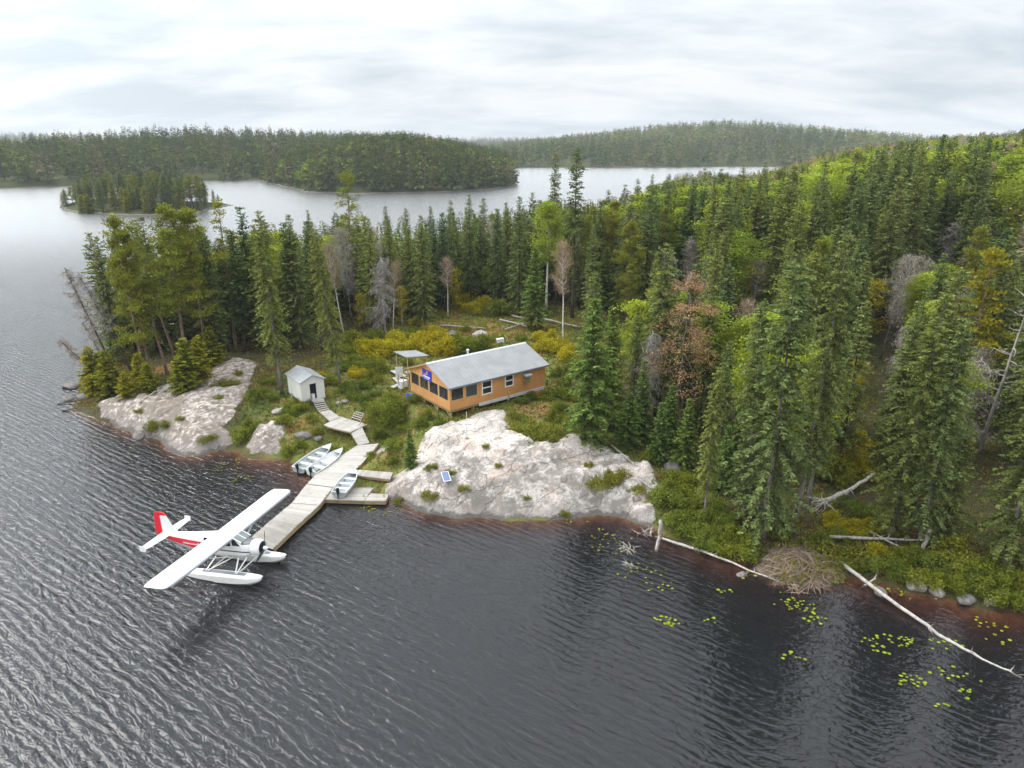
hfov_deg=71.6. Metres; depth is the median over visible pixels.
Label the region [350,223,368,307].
white spruce
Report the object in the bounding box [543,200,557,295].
white spruce
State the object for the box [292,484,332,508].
dock
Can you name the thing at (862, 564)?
green shrub
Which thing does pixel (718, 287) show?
black spruce
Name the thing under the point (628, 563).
driftwood
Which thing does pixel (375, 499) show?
side dock
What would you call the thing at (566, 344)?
yellow shrub
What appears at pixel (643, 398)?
balsam fir
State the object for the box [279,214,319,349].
white spruce
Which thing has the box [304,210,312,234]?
black spruce
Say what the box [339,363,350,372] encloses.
green shrub
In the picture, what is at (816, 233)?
black spruce
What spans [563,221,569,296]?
black spruce
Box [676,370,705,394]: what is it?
balsam fir
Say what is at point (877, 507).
green shrub
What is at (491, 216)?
jack pine
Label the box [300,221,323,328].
black spruce
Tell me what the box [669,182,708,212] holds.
aspen
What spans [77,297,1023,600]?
undergrowth
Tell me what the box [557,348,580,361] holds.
yellow shrub
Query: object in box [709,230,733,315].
shore spruce
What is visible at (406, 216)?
white spruce
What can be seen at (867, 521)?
yellow shrub
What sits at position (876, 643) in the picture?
lily pads
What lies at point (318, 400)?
landing
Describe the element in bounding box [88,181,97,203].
white spruce
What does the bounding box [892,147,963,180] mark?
aspen
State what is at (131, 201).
white spruce
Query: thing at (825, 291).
black spruce
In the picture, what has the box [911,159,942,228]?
jack pine
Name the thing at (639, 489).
juniper
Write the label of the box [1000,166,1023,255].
aspen
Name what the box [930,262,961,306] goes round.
aspen
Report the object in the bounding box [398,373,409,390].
handrail
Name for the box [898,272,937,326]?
aspen
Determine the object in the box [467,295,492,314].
yellow shrub
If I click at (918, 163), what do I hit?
white spruce
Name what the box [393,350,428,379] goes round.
shelter
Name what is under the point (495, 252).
white spruce
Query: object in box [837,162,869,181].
aspen
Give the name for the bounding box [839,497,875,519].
green shrub
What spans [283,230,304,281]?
jack pine
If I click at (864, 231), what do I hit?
black spruce
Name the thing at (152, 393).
fallen log
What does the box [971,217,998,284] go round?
black spruce
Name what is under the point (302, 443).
green shrub
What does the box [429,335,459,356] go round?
yellow shrub
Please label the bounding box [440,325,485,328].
fallen log
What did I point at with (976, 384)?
aspen
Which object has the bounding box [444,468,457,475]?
juniper
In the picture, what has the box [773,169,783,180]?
jack pine
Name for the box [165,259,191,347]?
black spruce
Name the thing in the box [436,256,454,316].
bare birch
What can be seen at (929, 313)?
aspen
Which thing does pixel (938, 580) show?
green shrub
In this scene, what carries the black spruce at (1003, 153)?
on the ground
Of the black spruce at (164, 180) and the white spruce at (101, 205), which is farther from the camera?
the black spruce at (164, 180)
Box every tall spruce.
[545,154,563,299]
[560,147,587,317]
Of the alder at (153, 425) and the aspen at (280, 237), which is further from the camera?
the aspen at (280, 237)
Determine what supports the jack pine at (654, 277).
on the ground
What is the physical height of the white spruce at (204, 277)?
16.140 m
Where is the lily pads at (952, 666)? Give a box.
[928,665,982,681]
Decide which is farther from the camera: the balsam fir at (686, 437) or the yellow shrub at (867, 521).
the balsam fir at (686, 437)
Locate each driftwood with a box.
[618,541,639,554]
[621,560,636,571]
[633,527,653,540]
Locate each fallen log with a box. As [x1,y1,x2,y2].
[62,397,103,410]
[117,384,173,418]
[139,390,156,402]
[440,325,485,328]
[499,319,526,326]
[504,322,526,329]
[536,317,579,327]
[610,444,658,485]
[627,471,652,488]
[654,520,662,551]
[654,536,784,583]
[807,472,875,516]
[829,528,924,544]
[837,561,1021,678]
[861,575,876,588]
[869,530,912,554]
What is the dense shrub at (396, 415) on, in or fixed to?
on the ground
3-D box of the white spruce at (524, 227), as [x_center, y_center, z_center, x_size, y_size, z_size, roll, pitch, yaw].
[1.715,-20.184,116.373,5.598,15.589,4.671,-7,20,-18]
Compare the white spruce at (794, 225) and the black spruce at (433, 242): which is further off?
the black spruce at (433, 242)
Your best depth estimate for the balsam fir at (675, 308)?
89.96 m
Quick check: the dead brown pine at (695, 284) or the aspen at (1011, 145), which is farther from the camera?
the aspen at (1011, 145)
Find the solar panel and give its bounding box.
[441,471,450,481]
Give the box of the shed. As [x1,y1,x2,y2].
[285,365,325,404]
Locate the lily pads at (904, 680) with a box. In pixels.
[898,673,926,686]
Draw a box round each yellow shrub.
[317,369,326,376]
[346,366,367,379]
[351,335,370,353]
[360,339,391,359]
[372,337,404,354]
[384,329,410,347]
[391,332,419,350]
[408,316,421,326]
[408,329,445,350]
[418,330,452,355]
[422,324,440,330]
[426,324,450,337]
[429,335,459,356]
[446,290,476,304]
[458,302,485,313]
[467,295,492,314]
[531,330,545,342]
[532,335,558,353]
[539,328,568,345]
[550,340,575,352]
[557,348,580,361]
[819,508,850,530]
[825,445,869,474]
[839,429,883,456]
[840,517,868,536]
[848,456,886,485]
[856,516,885,535]
[863,541,889,558]
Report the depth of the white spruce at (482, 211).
185.61 m
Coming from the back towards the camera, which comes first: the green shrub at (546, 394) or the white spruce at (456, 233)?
the white spruce at (456, 233)
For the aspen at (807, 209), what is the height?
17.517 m
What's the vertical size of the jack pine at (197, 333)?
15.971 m
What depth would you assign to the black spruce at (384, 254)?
105.47 m
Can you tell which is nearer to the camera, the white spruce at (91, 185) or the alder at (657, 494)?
the alder at (657, 494)
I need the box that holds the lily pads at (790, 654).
[781,651,806,659]
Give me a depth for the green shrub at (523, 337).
98.50 m
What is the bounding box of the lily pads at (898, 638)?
[875,633,912,646]
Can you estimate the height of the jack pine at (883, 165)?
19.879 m
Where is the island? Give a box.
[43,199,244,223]
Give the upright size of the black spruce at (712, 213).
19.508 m
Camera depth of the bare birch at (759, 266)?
98.48 m
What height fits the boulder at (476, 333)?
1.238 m
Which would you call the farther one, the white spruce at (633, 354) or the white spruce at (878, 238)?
the white spruce at (878, 238)
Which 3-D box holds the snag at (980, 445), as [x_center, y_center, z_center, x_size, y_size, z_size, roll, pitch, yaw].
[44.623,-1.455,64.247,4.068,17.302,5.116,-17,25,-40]
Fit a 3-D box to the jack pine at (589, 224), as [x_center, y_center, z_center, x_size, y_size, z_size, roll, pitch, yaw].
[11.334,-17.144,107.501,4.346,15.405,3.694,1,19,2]
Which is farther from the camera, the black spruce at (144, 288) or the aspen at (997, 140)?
the aspen at (997, 140)
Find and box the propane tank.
[398,379,407,388]
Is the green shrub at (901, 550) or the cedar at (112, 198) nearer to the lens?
the green shrub at (901, 550)
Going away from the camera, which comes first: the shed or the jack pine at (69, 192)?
the shed
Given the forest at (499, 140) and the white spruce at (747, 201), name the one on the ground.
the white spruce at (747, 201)
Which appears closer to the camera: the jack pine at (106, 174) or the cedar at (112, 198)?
the cedar at (112, 198)
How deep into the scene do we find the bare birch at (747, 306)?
79.30 m
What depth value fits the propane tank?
81.29 m
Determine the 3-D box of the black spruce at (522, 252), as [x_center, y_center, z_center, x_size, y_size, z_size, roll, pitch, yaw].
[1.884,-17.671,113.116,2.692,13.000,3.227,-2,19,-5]
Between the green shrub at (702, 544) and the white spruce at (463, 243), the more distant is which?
the white spruce at (463, 243)
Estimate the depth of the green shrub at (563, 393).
76.99 m
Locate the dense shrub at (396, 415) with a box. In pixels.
[359,395,408,433]
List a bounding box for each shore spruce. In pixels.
[249,211,291,394]
[254,219,283,333]
[309,229,346,387]
[572,272,606,412]
[636,243,683,419]
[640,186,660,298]
[693,366,726,518]
[705,340,738,475]
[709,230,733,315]
[723,263,825,555]
[724,301,778,517]
[732,305,767,447]
[785,233,858,520]
[797,250,864,512]
[803,253,827,350]
[819,225,847,310]
[840,178,870,278]
[860,292,957,540]
[891,267,979,482]
[895,322,978,548]
[967,236,1020,413]
[967,406,1023,572]
[1003,368,1023,465]
[1004,463,1023,542]
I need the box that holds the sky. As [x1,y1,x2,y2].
[0,0,1023,141]
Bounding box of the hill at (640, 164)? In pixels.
[513,130,884,167]
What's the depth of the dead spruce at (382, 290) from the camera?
97.81 m
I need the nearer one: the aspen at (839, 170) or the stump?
the stump
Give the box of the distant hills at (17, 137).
[0,136,527,145]
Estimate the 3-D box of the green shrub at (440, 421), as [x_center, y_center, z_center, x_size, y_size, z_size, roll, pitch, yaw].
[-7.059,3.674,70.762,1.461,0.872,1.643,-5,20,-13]
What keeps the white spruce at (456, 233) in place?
on the ground
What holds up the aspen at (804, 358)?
on the ground
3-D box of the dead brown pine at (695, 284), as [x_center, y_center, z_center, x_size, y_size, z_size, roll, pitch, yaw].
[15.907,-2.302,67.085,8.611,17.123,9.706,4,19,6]
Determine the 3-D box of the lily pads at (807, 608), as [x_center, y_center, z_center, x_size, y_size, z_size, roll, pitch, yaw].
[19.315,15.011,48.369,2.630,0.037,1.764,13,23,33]
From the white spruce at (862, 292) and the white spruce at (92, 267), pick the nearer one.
the white spruce at (862, 292)
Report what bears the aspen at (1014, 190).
on the ground
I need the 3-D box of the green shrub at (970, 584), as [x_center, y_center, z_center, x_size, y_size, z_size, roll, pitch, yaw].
[31.425,13.808,48.958,2.604,1.578,2.109,-1,19,-4]
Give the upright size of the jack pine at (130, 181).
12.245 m
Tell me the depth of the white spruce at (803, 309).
63.76 m
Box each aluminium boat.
[291,443,330,476]
[306,447,342,479]
[331,468,356,502]
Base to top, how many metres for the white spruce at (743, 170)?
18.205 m
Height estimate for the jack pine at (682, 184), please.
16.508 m
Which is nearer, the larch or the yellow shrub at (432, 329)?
the larch
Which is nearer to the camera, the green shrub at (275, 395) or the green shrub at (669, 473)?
the green shrub at (669, 473)
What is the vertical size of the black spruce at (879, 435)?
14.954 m
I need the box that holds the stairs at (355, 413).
[351,411,364,421]
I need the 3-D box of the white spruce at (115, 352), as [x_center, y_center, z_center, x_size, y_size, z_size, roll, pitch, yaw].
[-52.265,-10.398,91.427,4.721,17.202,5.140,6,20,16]
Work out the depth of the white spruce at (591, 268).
99.05 m
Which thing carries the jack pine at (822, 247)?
on the ground
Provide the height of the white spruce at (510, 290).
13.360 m
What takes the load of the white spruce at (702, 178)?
on the ground
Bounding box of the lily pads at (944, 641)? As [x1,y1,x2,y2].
[928,638,964,648]
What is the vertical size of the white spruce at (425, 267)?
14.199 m
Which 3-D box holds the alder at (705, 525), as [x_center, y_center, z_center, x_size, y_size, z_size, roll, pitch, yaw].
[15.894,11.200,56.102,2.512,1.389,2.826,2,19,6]
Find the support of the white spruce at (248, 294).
on the ground
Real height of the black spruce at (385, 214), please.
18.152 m
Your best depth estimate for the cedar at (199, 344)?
81.87 m
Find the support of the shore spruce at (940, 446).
on the ground
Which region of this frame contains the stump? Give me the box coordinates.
[921,529,931,548]
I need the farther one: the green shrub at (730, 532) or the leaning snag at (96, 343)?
the leaning snag at (96, 343)
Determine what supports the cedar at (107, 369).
on the ground
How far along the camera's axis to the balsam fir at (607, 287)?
113.14 m
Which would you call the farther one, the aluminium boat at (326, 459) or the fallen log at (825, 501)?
the aluminium boat at (326, 459)
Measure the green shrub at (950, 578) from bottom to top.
1.457 m
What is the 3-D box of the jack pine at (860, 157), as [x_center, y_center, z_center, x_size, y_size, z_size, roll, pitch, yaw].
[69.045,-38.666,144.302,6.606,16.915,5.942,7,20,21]
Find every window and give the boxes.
[203,537,238,545]
[482,380,491,394]
[505,375,513,386]
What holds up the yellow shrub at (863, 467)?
on the ground
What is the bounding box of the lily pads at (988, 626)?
[974,616,1008,631]
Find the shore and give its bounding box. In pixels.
[0,146,271,193]
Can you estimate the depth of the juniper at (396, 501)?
61.87 m
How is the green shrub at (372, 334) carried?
on the ground
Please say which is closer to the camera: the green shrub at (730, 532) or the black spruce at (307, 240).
the green shrub at (730, 532)
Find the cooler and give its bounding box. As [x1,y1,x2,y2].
[496,338,503,342]
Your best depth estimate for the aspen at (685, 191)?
132.39 m
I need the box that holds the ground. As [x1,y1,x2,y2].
[0,199,1023,767]
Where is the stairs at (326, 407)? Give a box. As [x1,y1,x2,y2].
[313,401,329,412]
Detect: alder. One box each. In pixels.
[142,420,159,432]
[159,420,170,428]
[227,425,250,444]
[240,387,261,404]
[257,385,268,393]
[280,443,296,460]
[304,413,319,424]
[310,426,323,435]
[324,373,338,384]
[329,445,340,452]
[352,378,372,389]
[363,451,376,459]
[365,357,390,373]
[382,391,399,401]
[385,454,399,464]
[394,423,412,433]
[419,408,434,420]
[460,325,471,331]
[481,297,513,317]
[490,335,497,342]
[543,324,556,330]
[555,373,572,386]
[648,484,682,509]
[656,477,683,496]
[662,512,686,534]
[686,489,720,511]
[698,513,725,538]
[721,539,758,563]
[811,451,868,494]
[812,492,836,510]
[866,553,896,577]
[894,562,931,590]
[918,550,954,575]
[924,534,982,571]
[943,549,983,575]
[974,576,1010,606]
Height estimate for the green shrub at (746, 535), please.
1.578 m
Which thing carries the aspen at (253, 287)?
on the ground
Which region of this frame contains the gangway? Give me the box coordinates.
[357,470,392,481]
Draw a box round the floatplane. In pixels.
[139,489,290,588]
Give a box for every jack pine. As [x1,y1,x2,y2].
[65,187,74,204]
[81,180,92,194]
[98,212,160,364]
[104,172,112,192]
[106,227,157,370]
[126,175,135,190]
[132,175,141,196]
[141,201,214,365]
[149,171,160,192]
[158,206,220,357]
[171,178,185,197]
[175,230,198,334]
[183,176,196,206]
[190,175,207,199]
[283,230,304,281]
[333,220,356,301]
[486,214,495,249]
[573,219,601,313]
[584,205,601,231]
[597,199,624,297]
[598,208,618,285]
[611,219,648,320]
[614,263,640,328]
[644,184,652,192]
[644,270,674,315]
[656,205,675,285]
[677,182,687,190]
[736,183,746,221]
[769,272,808,325]
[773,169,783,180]
[802,259,822,352]
[809,238,833,311]
[848,151,866,164]
[867,152,891,190]
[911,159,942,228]
[945,225,994,314]
[974,280,998,354]
[1010,208,1023,258]
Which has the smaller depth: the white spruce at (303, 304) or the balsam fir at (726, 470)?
the balsam fir at (726, 470)
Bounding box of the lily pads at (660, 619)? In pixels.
[654,615,669,624]
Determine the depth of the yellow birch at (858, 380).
70.11 m
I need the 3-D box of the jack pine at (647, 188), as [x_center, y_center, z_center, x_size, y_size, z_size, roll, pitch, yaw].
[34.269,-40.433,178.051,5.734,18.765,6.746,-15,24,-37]
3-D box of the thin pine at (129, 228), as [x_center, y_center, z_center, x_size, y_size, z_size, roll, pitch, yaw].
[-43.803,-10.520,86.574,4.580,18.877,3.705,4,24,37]
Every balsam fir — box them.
[401,428,419,471]
[518,247,552,331]
[561,297,626,451]
[579,305,628,430]
[596,247,615,312]
[613,392,644,449]
[632,360,657,441]
[645,402,674,466]
[651,385,682,453]
[661,289,681,359]
[667,398,705,470]
[670,207,690,290]
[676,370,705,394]
[711,425,737,495]
[719,401,753,483]
[830,221,838,239]
[937,135,946,151]
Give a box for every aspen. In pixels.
[230,229,282,277]
[241,268,280,335]
[250,245,289,340]
[266,229,302,247]
[318,235,352,315]
[478,266,493,288]
[530,207,571,239]
[543,236,574,301]
[588,203,627,255]
[605,299,659,388]
[620,200,656,231]
[626,189,654,208]
[634,189,675,224]
[659,195,700,277]
[663,206,699,284]
[665,291,716,401]
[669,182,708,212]
[671,299,739,420]
[674,182,710,203]
[690,196,753,258]
[701,227,774,304]
[703,179,754,228]
[715,317,754,418]
[720,311,814,387]
[721,344,796,465]
[724,330,782,410]
[740,224,762,270]
[753,190,781,227]
[753,336,859,481]
[762,179,786,202]
[773,202,836,269]
[789,173,808,190]
[793,187,835,222]
[795,234,839,281]
[798,168,837,191]
[799,173,855,242]
[800,160,842,186]
[801,174,847,234]
[818,173,841,206]
[827,161,842,167]
[827,162,861,238]
[830,170,869,222]
[835,158,850,164]
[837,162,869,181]
[847,151,875,162]
[859,160,885,178]
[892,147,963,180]
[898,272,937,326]
[898,298,942,362]
[900,270,951,312]
[904,176,966,246]
[910,353,997,429]
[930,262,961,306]
[942,147,972,167]
[944,154,996,216]
[954,144,974,151]
[966,144,992,153]
[977,329,1023,414]
[979,136,1002,157]
[980,151,1005,187]
[982,169,999,222]
[985,153,1023,249]
[988,164,1023,244]
[989,137,1022,154]
[990,147,1023,240]
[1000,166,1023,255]
[1006,275,1023,331]
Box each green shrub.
[240,416,261,432]
[259,378,276,384]
[261,391,280,403]
[274,413,293,425]
[278,407,296,417]
[284,397,311,411]
[291,438,308,448]
[325,360,335,367]
[327,343,355,356]
[336,380,354,393]
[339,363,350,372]
[340,328,366,346]
[341,353,359,366]
[345,390,361,401]
[350,354,377,368]
[358,393,372,403]
[360,399,381,410]
[361,368,385,384]
[365,327,387,339]
[368,391,381,396]
[371,428,387,439]
[381,437,403,452]
[387,398,409,411]
[394,324,421,339]
[402,357,416,365]
[406,393,423,404]
[410,415,430,429]
[434,415,447,425]
[448,332,476,355]
[455,335,483,353]
[466,332,494,350]
[514,334,526,340]
[514,396,530,404]
[522,391,537,401]
[537,388,555,401]
[544,407,564,424]
[549,366,563,377]
[551,400,569,411]
[553,386,570,400]
[561,359,586,374]
[566,394,579,402]
[641,448,666,463]
[659,467,695,487]
[663,487,699,510]
[672,518,704,541]
[673,506,712,529]
[674,473,705,497]
[685,528,720,552]
[699,496,728,519]
[704,534,737,558]
[710,509,742,528]
[712,521,745,544]
[736,525,762,550]
[736,539,765,563]
[767,522,791,541]
[809,530,832,550]
[826,524,855,544]
[836,551,868,571]
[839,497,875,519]
[866,506,897,525]
[881,544,914,567]
[883,558,910,586]
[900,541,932,565]
[914,563,946,593]
[930,567,968,595]
[947,571,989,598]
[954,559,987,595]
[969,554,1016,588]
[986,583,1023,612]
[990,566,1023,593]
[1007,587,1023,609]
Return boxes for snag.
[57,268,119,381]
[57,337,91,372]
[75,272,131,370]
[81,322,101,351]
[975,290,1023,452]
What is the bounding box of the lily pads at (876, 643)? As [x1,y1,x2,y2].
[861,637,884,647]
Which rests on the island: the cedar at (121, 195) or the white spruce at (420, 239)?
the cedar at (121, 195)
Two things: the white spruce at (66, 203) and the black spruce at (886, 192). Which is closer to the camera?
the black spruce at (886, 192)
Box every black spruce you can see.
[72,183,76,203]
[76,178,83,199]
[76,183,82,206]
[85,181,94,202]
[99,174,108,203]
[114,179,119,194]
[116,174,122,193]
[117,168,123,193]
[135,231,161,349]
[137,170,144,190]
[162,174,168,201]
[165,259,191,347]
[167,174,174,194]
[167,220,192,339]
[193,227,215,324]
[193,236,230,362]
[210,247,234,352]
[211,189,216,202]
[214,238,239,344]
[223,230,255,351]
[232,207,272,346]
[274,222,305,347]
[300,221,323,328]
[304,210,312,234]
[339,242,352,311]
[380,243,393,322]
[381,206,392,241]
[426,206,436,233]
[429,218,442,307]
[433,212,454,311]
[490,209,502,273]
[516,233,531,310]
[528,200,546,294]
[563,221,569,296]
[587,201,607,292]
[620,184,629,209]
[659,189,672,259]
[667,263,705,419]
[679,179,697,281]
[683,183,709,276]
[696,189,720,290]
[700,196,735,313]
[711,271,721,309]
[713,265,737,366]
[717,168,724,187]
[728,201,743,318]
[764,167,804,277]
[771,250,795,313]
[800,195,825,279]
[810,253,840,353]
[815,273,831,352]
[837,229,853,284]
[839,239,871,360]
[851,223,871,343]
[863,149,890,277]
[864,315,923,478]
[867,157,903,274]
[894,143,922,235]
[896,298,930,430]
[905,158,942,319]
[921,143,955,247]
[921,287,950,376]
[925,172,955,269]
[931,170,960,267]
[933,137,946,177]
[943,146,984,260]
[948,152,991,277]
[952,159,994,268]
[953,190,988,278]
[968,138,980,160]
[969,275,983,343]
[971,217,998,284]
[973,227,1013,336]
[980,137,993,162]
[980,249,1021,361]
[984,137,1011,236]
[1000,276,1023,364]
[1010,255,1023,331]
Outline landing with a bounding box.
[311,398,324,402]
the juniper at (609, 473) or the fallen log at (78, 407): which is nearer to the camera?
the juniper at (609, 473)
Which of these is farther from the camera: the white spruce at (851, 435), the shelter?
the shelter
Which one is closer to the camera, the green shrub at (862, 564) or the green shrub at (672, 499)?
the green shrub at (862, 564)
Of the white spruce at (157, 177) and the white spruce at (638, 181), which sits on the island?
the white spruce at (157, 177)
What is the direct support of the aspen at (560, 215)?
on the ground
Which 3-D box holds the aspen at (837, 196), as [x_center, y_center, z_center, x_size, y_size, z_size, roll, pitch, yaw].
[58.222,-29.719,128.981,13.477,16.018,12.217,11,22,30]
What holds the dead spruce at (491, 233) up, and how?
on the ground
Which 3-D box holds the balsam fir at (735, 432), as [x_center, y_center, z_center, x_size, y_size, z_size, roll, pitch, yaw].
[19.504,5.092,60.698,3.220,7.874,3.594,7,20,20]
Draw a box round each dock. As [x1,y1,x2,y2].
[252,503,318,550]
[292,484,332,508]
[307,443,378,487]
[325,488,373,503]
[364,493,388,504]
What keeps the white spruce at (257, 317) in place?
on the ground
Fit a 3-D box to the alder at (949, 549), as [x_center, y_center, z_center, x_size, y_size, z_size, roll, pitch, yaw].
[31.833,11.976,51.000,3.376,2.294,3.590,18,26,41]
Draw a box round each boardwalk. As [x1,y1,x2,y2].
[320,410,340,421]
[324,417,366,433]
[351,428,369,445]
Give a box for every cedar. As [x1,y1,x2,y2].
[74,345,108,397]
[76,195,84,213]
[80,195,94,213]
[88,351,113,388]
[90,349,123,399]
[106,191,120,206]
[114,372,137,401]
[116,187,126,205]
[121,189,133,209]
[121,197,131,211]
[128,352,155,393]
[137,363,158,394]
[138,186,151,204]
[141,196,151,212]
[166,358,194,394]
[168,338,207,389]
[179,199,185,210]
[190,335,215,379]
[198,325,225,366]
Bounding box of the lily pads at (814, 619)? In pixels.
[802,613,826,624]
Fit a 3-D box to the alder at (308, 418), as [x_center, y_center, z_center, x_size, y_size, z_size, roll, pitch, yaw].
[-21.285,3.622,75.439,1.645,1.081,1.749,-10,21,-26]
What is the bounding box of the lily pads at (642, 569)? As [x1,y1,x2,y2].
[617,563,666,577]
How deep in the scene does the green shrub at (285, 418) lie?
74.18 m
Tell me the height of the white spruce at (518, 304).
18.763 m
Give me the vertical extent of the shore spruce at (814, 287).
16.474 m
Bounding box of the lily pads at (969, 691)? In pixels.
[958,688,970,699]
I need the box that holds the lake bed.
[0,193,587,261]
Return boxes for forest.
[0,123,478,183]
[0,131,886,145]
[95,130,1023,349]
[259,129,519,191]
[483,117,956,167]
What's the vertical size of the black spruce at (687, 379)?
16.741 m
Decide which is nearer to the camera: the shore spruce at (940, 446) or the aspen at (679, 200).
the shore spruce at (940, 446)
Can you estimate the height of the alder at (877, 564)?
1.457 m
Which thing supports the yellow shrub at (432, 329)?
on the ground
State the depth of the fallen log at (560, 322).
105.87 m
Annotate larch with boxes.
[945,245,1023,419]
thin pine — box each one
[122,219,176,363]
[124,235,169,377]
[208,198,243,352]
[334,170,363,314]
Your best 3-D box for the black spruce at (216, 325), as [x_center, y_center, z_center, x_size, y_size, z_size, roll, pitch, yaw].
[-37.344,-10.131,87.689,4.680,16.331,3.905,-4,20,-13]
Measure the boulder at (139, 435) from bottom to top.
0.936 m
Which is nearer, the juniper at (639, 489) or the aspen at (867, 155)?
the juniper at (639, 489)
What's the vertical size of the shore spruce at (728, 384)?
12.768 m
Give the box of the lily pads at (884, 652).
[872,646,890,654]
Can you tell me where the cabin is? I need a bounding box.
[405,342,549,417]
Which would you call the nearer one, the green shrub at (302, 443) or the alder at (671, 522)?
the alder at (671, 522)
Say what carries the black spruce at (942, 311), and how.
on the ground
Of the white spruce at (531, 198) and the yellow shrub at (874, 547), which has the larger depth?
the white spruce at (531, 198)
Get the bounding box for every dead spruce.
[358,256,398,335]
[376,241,389,306]
[485,222,496,268]
[568,235,585,302]
[630,332,664,421]
[658,251,679,299]
[695,171,706,181]
[700,250,716,297]
[877,326,909,405]
[888,252,928,348]
[910,256,935,324]
[927,220,966,271]
[949,357,1004,455]
[952,283,974,332]
[958,135,969,146]
[1011,225,1023,278]
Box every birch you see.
[321,242,343,331]
[324,225,357,324]
[351,292,367,327]
[368,228,381,258]
[384,261,400,329]
[392,285,410,315]
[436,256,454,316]
[445,266,463,310]
[520,199,572,311]
[548,238,573,340]
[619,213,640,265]
[679,236,703,280]
[730,297,758,337]
[733,264,764,317]
[745,256,769,313]
[838,359,876,427]
[866,278,896,339]
[878,251,920,359]
[890,276,907,339]
[967,346,998,404]
[981,161,999,218]
[988,211,1009,245]
[1003,139,1021,154]
[1011,189,1023,223]
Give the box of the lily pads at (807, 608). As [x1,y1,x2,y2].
[773,592,815,612]
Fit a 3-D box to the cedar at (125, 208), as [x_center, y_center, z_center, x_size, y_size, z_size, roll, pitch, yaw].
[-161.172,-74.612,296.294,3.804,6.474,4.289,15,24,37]
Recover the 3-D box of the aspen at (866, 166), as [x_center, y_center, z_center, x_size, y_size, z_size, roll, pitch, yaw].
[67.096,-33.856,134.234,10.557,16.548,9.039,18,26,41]
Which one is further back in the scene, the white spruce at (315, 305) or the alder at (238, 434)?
the white spruce at (315, 305)
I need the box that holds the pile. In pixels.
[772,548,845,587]
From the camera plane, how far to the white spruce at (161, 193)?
295.25 m
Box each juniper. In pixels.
[134,407,144,413]
[174,415,186,421]
[196,433,219,444]
[208,377,241,387]
[213,393,224,399]
[233,369,243,375]
[392,496,403,505]
[419,489,439,501]
[422,462,438,471]
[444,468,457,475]
[456,484,471,491]
[505,410,528,421]
[505,415,545,434]
[521,428,563,445]
[536,421,573,437]
[557,508,569,516]
[583,461,594,467]
[583,474,621,492]
[602,465,632,485]
[626,483,647,495]
[799,533,875,572]
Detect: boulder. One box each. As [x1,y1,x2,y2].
[62,380,79,390]
[62,393,77,401]
[75,393,88,400]
[132,430,144,440]
[271,408,281,414]
[294,431,311,439]
[313,436,322,441]
[472,330,487,337]
[663,461,680,472]
[736,571,746,579]
[874,586,887,598]
[906,580,927,591]
[928,586,944,597]
[957,592,976,605]
[983,597,995,605]
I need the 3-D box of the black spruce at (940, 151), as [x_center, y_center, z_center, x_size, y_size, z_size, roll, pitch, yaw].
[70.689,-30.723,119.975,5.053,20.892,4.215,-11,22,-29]
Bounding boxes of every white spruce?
[60,188,69,205]
[78,232,126,361]
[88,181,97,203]
[91,236,131,362]
[93,181,108,212]
[93,186,99,205]
[105,226,142,352]
[107,177,121,209]
[123,179,136,208]
[132,217,187,352]
[132,219,155,273]
[133,185,143,207]
[143,173,154,205]
[145,175,158,203]
[147,183,158,210]
[151,179,157,204]
[154,176,164,197]
[155,221,177,326]
[156,181,170,207]
[156,184,163,203]
[159,227,194,336]
[164,179,178,208]
[174,175,185,206]
[183,251,207,337]
[184,173,196,204]
[191,232,221,333]
[192,189,202,209]
[199,178,209,206]
[221,240,243,333]
[238,239,252,328]
[240,246,266,334]
[243,224,282,351]
[277,226,306,343]
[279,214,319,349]
[303,242,328,351]
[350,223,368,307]
[354,216,391,326]
[361,218,385,330]
[380,216,402,312]
[396,219,420,316]
[400,228,417,317]
[401,208,412,246]
[409,216,437,326]
[412,229,437,313]
[418,228,439,308]
[441,214,461,302]
[442,212,468,298]
[445,200,456,237]
[457,207,484,297]
[458,194,483,300]
[471,220,489,297]
[477,199,489,239]
[483,209,509,301]
[496,208,516,302]
[503,196,531,315]
[507,212,533,299]
[507,230,520,307]
[527,192,537,229]
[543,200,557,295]
[564,206,595,306]
[577,225,605,327]
[584,215,606,289]
[609,197,626,275]
[613,194,641,307]
[619,204,658,306]
[619,310,646,403]
[633,179,641,193]
[637,252,684,404]
[643,255,658,345]
[643,282,665,367]
[664,174,671,191]
[681,285,731,432]
[692,176,718,289]
[699,180,742,313]
[700,168,707,183]
[701,239,727,350]
[726,176,745,283]
[738,165,747,183]
[741,186,755,286]
[743,174,768,293]
[755,194,786,304]
[759,163,768,183]
[759,169,806,292]
[763,276,821,444]
[766,201,814,308]
[772,241,795,307]
[782,249,808,325]
[802,176,836,239]
[805,160,833,238]
[808,180,834,313]
[824,301,875,458]
[831,265,857,384]
[833,152,865,249]
[838,260,873,373]
[841,149,885,299]
[853,174,883,288]
[865,197,893,315]
[866,141,910,263]
[866,169,908,314]
[866,176,908,331]
[871,301,924,442]
[880,149,932,326]
[899,144,919,216]
[916,145,927,172]
[916,252,951,337]
[916,308,951,438]
[918,410,978,542]
[948,142,979,221]
[962,241,1001,408]
[971,302,1023,440]
[983,260,1023,402]
[987,355,1023,459]
[996,344,1023,412]
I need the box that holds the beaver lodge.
[747,542,850,598]
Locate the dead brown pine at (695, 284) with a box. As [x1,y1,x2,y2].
[637,269,722,435]

